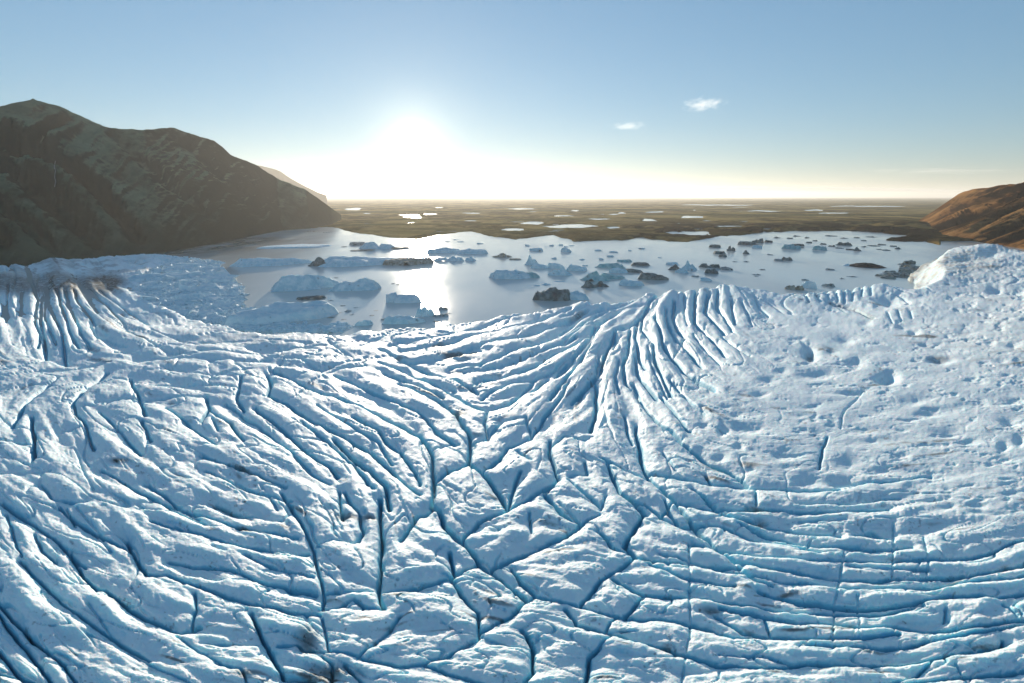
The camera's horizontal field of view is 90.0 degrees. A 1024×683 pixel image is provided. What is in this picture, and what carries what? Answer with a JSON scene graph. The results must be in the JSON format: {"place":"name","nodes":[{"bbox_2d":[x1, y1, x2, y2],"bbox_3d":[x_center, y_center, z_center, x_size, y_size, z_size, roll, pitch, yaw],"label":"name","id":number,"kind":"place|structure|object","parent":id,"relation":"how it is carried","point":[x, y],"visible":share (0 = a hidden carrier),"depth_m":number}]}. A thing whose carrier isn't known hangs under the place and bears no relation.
{"place":"outdoors","nodes":[
{"label":"outdoors","id":0,"kind":"place"},
{"bbox_2d":[0,99,340,266],"bbox_3d":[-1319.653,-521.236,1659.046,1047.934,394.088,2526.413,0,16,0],"label":"mountain","id":1,"kind":"structure","parent":0,"point":[114,192],"depth_m":1299.49},
{"bbox_2d":[257,165,326,203],"bbox_3d":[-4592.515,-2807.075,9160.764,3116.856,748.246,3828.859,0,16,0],"label":"headland","id":2,"kind":"structure","parent":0,"point":[279,175],"depth_m":8750.03},
{"bbox_2d":[0,243,1023,682],"bbox_3d":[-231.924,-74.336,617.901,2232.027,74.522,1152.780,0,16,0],"label":"glacier","id":3,"kind":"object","parent":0,"point":[726,483],"visible":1,"depth_m":158.62},
{"bbox_2d":[0,0,1023,196],"label":"sky","id":4,"kind":"structure","parent":0,"point":[340,98]},
{"bbox_2d":[1,204,1023,335],"bbox_3d":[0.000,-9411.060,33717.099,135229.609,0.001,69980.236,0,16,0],"label":"lake water","id":5,"kind":"structure","parent":0,"point":[464,291],"depth_m":925.32},
{"bbox_2d":[127,272,205,281],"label":"iceberg","id":6,"kind":"object","parent":5,"relation":"on","point":[146,277],"visible":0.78,"depth_m":795.22},
{"bbox_2d":[161,265,189,270],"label":"ice floe","id":7,"kind":"object","parent":5,"relation":"on","point":[178,267],"visible":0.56,"depth_m":895.34},
{"bbox_2d":[171,258,193,260],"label":"ice floe","id":8,"kind":"object","parent":5,"relation":"on","point":[183,259],"visible":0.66,"depth_m":1017.31},
{"bbox_2d":[176,263,204,266],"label":"iceberg","id":9,"kind":"object","parent":5,"relation":"on","point":[193,264],"visible":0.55,"depth_m":936.02},
{"bbox_2d":[188,282,217,291],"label":"ice floe","id":10,"kind":"object","parent":5,"relation":"on","point":[203,287],"visible":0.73,"depth_m":698.88},
{"bbox_2d":[196,309,225,314],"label":"ice floe","id":11,"kind":"object","parent":5,"relation":"on","point":[209,311],"visible":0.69,"depth_m":558.75},
{"bbox_2d":[205,276,236,282],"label":"ice floe","id":12,"kind":"object","parent":5,"relation":"on","point":[225,279],"visible":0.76,"depth_m":761.89},
{"bbox_2d":[208,300,245,307],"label":"ice floe","id":13,"kind":"object","parent":5,"relation":"on","point":[219,304],"visible":0.52,"depth_m":599.40},
{"bbox_2d":[123,255,353,332],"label":"brash ice","id":14,"kind":"structure","parent":5,"relation":"on","point":[189,309],"depth_m":642.32},
{"bbox_2d":[235,307,255,312],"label":"ice floe","id":15,"kind":"object","parent":5,"relation":"on","point":[249,308],"visible":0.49,"depth_m":569.11},
{"bbox_2d":[230,258,311,266],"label":"iceberg","id":16,"kind":"object","parent":5,"relation":"on","point":[251,262],"visible":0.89,"depth_m":963.17},
{"bbox_2d":[224,300,338,324],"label":"iceberg","id":17,"kind":"object","parent":5,"relation":"on","point":[278,311],"visible":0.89,"depth_m":535.52},
{"bbox_2d":[256,244,331,248],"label":"iceberg","id":18,"kind":"object","parent":5,"relation":"on","point":[296,246],"visible":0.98,"depth_m":1309.78},
{"bbox_2d":[271,274,339,291],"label":"iceberg","id":19,"kind":"object","parent":5,"relation":"on","point":[292,282],"visible":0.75,"depth_m":709.89},
{"bbox_2d":[296,295,325,299],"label":"iceberg","id":20,"kind":"object","parent":5,"relation":"on","point":[316,297],"visible":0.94,"depth_m":646.12},
{"bbox_2d":[308,257,324,265],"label":"iceberg","id":21,"kind":"object","parent":5,"relation":"on","point":[318,261],"visible":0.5,"depth_m":957.83},
{"bbox_2d":[329,321,347,325],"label":"iceberg","id":22,"kind":"object","parent":5,"relation":"on","point":[338,323],"visible":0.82,"depth_m":515.66},
{"bbox_2d":[329,277,380,291],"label":"iceberg","id":23,"kind":"object","parent":5,"relation":"on","point":[364,284],"visible":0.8,"depth_m":707.94},
{"bbox_2d":[349,242,364,244],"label":"iceberg","id":24,"kind":"object","parent":5,"relation":"on","point":[356,243],"visible":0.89,"depth_m":1377.43},
{"bbox_2d":[318,256,405,267],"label":"iceberg","id":25,"kind":"object","parent":5,"relation":"on","point":[342,261],"visible":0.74,"depth_m":966.79},
{"bbox_2d":[350,249,373,250],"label":"iceberg","id":26,"kind":"object","parent":5,"relation":"on","point":[363,250],"visible":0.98,"depth_m":1228.79},
{"bbox_2d":[354,320,372,325],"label":"iceberg","id":27,"kind":"object","parent":5,"relation":"on","point":[364,323],"visible":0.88,"depth_m":515.30},
{"bbox_2d":[358,242,393,248],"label":"iceberg","id":28,"kind":"object","parent":5,"relation":"on","point":[370,245],"visible":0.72,"depth_m":1274.39},
{"bbox_2d":[391,247,409,248],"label":"iceberg","id":29,"kind":"object","parent":5,"relation":"on","point":[400,248],"visible":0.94,"depth_m":1274.59},
{"bbox_2d":[382,315,424,323],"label":"iceberg","id":30,"kind":"object","parent":5,"relation":"on","point":[398,319],"visible":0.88,"depth_m":522.49},
{"bbox_2d":[386,292,421,302],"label":"iceberg","id":31,"kind":"object","parent":5,"relation":"on","point":[394,297],"visible":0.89,"depth_m":627.17},
{"bbox_2d":[382,257,433,265],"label":"iceberg","id":32,"kind":"object","parent":5,"relation":"on","point":[410,261],"visible":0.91,"depth_m":980.33},
{"bbox_2d":[415,307,434,316],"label":"iceberg","id":33,"kind":"object","parent":5,"relation":"on","point":[424,312],"visible":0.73,"depth_m":554.56},
{"bbox_2d":[433,257,448,260],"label":"iceberg","id":34,"kind":"object","parent":5,"relation":"on","point":[441,259],"visible":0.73,"depth_m":1035.50},
{"bbox_2d":[433,314,448,316],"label":"iceberg","id":35,"kind":"object","parent":5,"relation":"on","point":[440,315],"visible":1,"depth_m":553.79},
{"bbox_2d":[427,247,459,252],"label":"iceberg","id":36,"kind":"object","parent":5,"relation":"on","point":[444,250],"visible":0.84,"depth_m":1182.49},
{"bbox_2d":[448,256,463,260],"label":"iceberg","id":37,"kind":"object","parent":5,"relation":"on","point":[452,258],"visible":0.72,"depth_m":1034.99},
{"bbox_2d":[465,257,475,260],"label":"iceberg","id":38,"kind":"object","parent":5,"relation":"on","point":[469,259],"visible":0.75,"depth_m":1034.50},
{"bbox_2d":[454,248,487,253],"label":"iceberg","id":39,"kind":"object","parent":5,"relation":"on","point":[473,251],"visible":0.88,"depth_m":1165.10},
{"bbox_2d":[493,253,511,257],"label":"iceberg","id":40,"kind":"object","parent":5,"relation":"on","point":[502,255],"visible":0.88,"depth_m":1095.45},
{"bbox_2d":[489,269,529,278],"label":"iceberg","id":41,"kind":"object","parent":5,"relation":"on","point":[503,274],"visible":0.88,"depth_m":810.61},
{"bbox_2d":[518,271,539,277],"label":"iceberg","id":42,"kind":"object","parent":5,"relation":"on","point":[533,275],"visible":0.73,"depth_m":819.47},
{"bbox_2d":[524,254,537,264],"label":"iceberg","id":43,"kind":"object","parent":5,"relation":"on","point":[530,261],"visible":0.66,"depth_m":972.77},
{"bbox_2d":[529,248,542,250],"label":"iceberg","id":44,"kind":"object","parent":5,"relation":"on","point":[535,249],"visible":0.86,"depth_m":1224.29},
{"bbox_2d":[530,263,547,268],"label":"iceberg","id":45,"kind":"object","parent":5,"relation":"on","point":[537,266],"visible":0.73,"depth_m":926.56},
{"bbox_2d":[532,287,569,300],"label":"iceberg","id":46,"kind":"object","parent":5,"relation":"on","point":[552,294],"visible":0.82,"depth_m":638.61},
{"bbox_2d":[547,262,564,268],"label":"iceberg","id":47,"kind":"object","parent":5,"relation":"on","point":[554,266],"visible":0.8,"depth_m":926.45},
{"bbox_2d":[548,267,572,275],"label":"iceberg","id":48,"kind":"object","parent":5,"relation":"on","point":[562,271],"visible":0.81,"depth_m":843.98},
{"bbox_2d":[560,247,570,251],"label":"iceberg","id":49,"kind":"object","parent":5,"relation":"on","point":[564,249],"visible":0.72,"depth_m":1201.79},
{"bbox_2d":[566,264,586,270],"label":"iceberg","id":50,"kind":"object","parent":5,"relation":"on","point":[571,267],"visible":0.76,"depth_m":896.54},
{"bbox_2d":[570,290,588,299],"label":"iceberg","id":51,"kind":"object","parent":5,"relation":"on","point":[576,295],"visible":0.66,"depth_m":644.03},
{"bbox_2d":[581,280,596,287],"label":"iceberg","id":52,"kind":"object","parent":5,"relation":"on","point":[587,284],"visible":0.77,"depth_m":728.78},
{"bbox_2d":[580,271,610,280],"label":"iceberg","id":53,"kind":"object","parent":5,"relation":"on","point":[595,276],"visible":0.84,"depth_m":790.92},
{"bbox_2d":[595,281,608,286],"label":"iceberg","id":54,"kind":"object","parent":5,"relation":"on","point":[600,284],"visible":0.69,"depth_m":736.95},
{"bbox_2d":[596,263,624,267],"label":"iceberg","id":55,"kind":"object","parent":5,"relation":"on","point":[610,265],"visible":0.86,"depth_m":934.97},
{"bbox_2d":[601,273,624,278],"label":"iceberg","id":56,"kind":"object","parent":5,"relation":"on","point":[611,276],"visible":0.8,"depth_m":809.43},
{"bbox_2d":[608,267,627,272],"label":"iceberg","id":57,"kind":"object","parent":5,"relation":"on","point":[616,270],"visible":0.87,"depth_m":872.64},
{"bbox_2d":[617,259,631,261],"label":"iceberg","id":58,"kind":"object","parent":5,"relation":"on","point":[628,260],"visible":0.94,"depth_m":1018.62},
{"bbox_2d":[619,279,643,285],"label":"iceberg","id":59,"kind":"object","parent":5,"relation":"on","point":[624,282],"visible":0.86,"depth_m":746.51},
{"bbox_2d":[626,268,642,272],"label":"iceberg","id":60,"kind":"object","parent":5,"relation":"on","point":[634,270],"visible":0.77,"depth_m":876.88},
{"bbox_2d":[631,262,649,265],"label":"iceberg","id":61,"kind":"object","parent":5,"relation":"on","point":[639,264],"visible":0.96,"depth_m":961.79},
{"bbox_2d":[638,272,668,279],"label":"iceberg","id":62,"kind":"object","parent":5,"relation":"on","point":[648,276],"visible":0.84,"depth_m":798.88},
{"bbox_2d":[666,262,678,264],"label":"iceberg","id":63,"kind":"object","parent":5,"relation":"on","point":[671,263],"visible":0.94,"depth_m":973.81},
{"bbox_2d":[668,264,678,269],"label":"iceberg","id":64,"kind":"object","parent":5,"relation":"on","point":[675,267],"visible":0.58,"depth_m":906.89},
{"bbox_2d":[675,266,687,272],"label":"iceberg","id":65,"kind":"object","parent":5,"relation":"on","point":[683,269],"visible":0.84,"depth_m":870.74},
{"bbox_2d":[684,260,696,269],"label":"iceberg","id":66,"kind":"object","parent":5,"relation":"on","point":[689,266],"visible":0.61,"depth_m":907.41},
{"bbox_2d":[699,277,711,280],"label":"iceberg","id":67,"kind":"object","parent":5,"relation":"on","point":[704,279],"visible":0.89,"depth_m":789.16},
{"bbox_2d":[699,263,719,267],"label":"iceberg","id":68,"kind":"object","parent":5,"relation":"on","point":[704,265],"visible":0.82,"depth_m":934.90},
{"bbox_2d":[705,269,718,273],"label":"iceberg","id":69,"kind":"object","parent":5,"relation":"on","point":[711,271],"visible":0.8,"depth_m":863.89},
{"bbox_2d":[709,244,720,247],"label":"iceberg","id":70,"kind":"object","parent":5,"relation":"on","point":[715,245],"visible":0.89,"depth_m":1307.95},
{"bbox_2d":[713,251,725,253],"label":"iceberg","id":71,"kind":"object","parent":5,"relation":"on","point":[718,252],"visible":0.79,"depth_m":1159.50},
{"bbox_2d":[720,267,732,269],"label":"iceberg","id":72,"kind":"object","parent":5,"relation":"on","point":[724,268],"visible":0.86,"depth_m":907.35},
{"bbox_2d":[726,246,734,250],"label":"iceberg","id":73,"kind":"object","parent":5,"relation":"on","point":[730,249],"visible":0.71,"depth_m":1224.88},
{"bbox_2d":[738,241,756,244],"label":"iceberg","id":74,"kind":"object","parent":5,"relation":"on","point":[745,243],"visible":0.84,"depth_m":1377.11},
{"bbox_2d":[752,238,763,242],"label":"iceberg","id":75,"kind":"object","parent":5,"relation":"on","point":[761,240],"visible":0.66,"depth_m":1434.56},
{"bbox_2d":[782,257,792,260],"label":"iceberg","id":76,"kind":"object","parent":5,"relation":"on","point":[788,258],"visible":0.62,"depth_m":1041.31},
{"bbox_2d":[782,244,800,248],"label":"iceberg","id":77,"kind":"object","parent":5,"relation":"on","point":[789,246],"visible":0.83,"depth_m":1270.43},
{"bbox_2d":[784,285,803,289],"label":"iceberg","id":78,"kind":"object","parent":5,"relation":"on","point":[792,287],"visible":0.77,"depth_m":712.87},
{"bbox_2d":[800,281,816,288],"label":"iceberg","id":79,"kind":"object","parent":5,"relation":"on","point":[808,284],"visible":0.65,"depth_m":727.37},
{"bbox_2d":[812,246,826,249],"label":"iceberg","id":80,"kind":"object","parent":5,"relation":"on","point":[818,248],"visible":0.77,"depth_m":1248.04},
{"bbox_2d":[821,283,834,286],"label":"iceberg","id":81,"kind":"object","parent":5,"relation":"on","point":[831,285],"visible":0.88,"depth_m":740.51},
{"bbox_2d":[836,242,851,245],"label":"iceberg","id":82,"kind":"object","parent":5,"relation":"on","point":[846,244],"visible":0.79,"depth_m":1362.72},
{"bbox_2d":[843,263,885,267],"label":"gravel islet","id":83,"kind":"object","parent":5,"relation":"on","point":[866,265],"visible":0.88,"depth_m":941.25},
{"bbox_2d":[880,276,895,278],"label":"ice floe","id":84,"kind":"object","parent":5,"relation":"on","point":[887,277],"visible":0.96,"depth_m":809.77},
{"bbox_2d":[903,260,915,263],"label":"ice floe","id":85,"kind":"object","parent":5,"relation":"on","point":[911,262],"visible":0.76,"depth_m":986.29},
{"bbox_2d":[150,197,972,253],"bbox_3d":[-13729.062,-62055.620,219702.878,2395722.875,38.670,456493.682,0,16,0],"label":"ground","id":86,"kind":"structure","parent":0,"point":[388,217],"depth_m":3243.85},
{"bbox_2d":[919,182,1023,248],"bbox_3d":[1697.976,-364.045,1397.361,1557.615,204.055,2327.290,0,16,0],"label":"hill","id":87,"kind":"structure","parent":0,"point":[993,215],"depth_m":1638.37}
]}

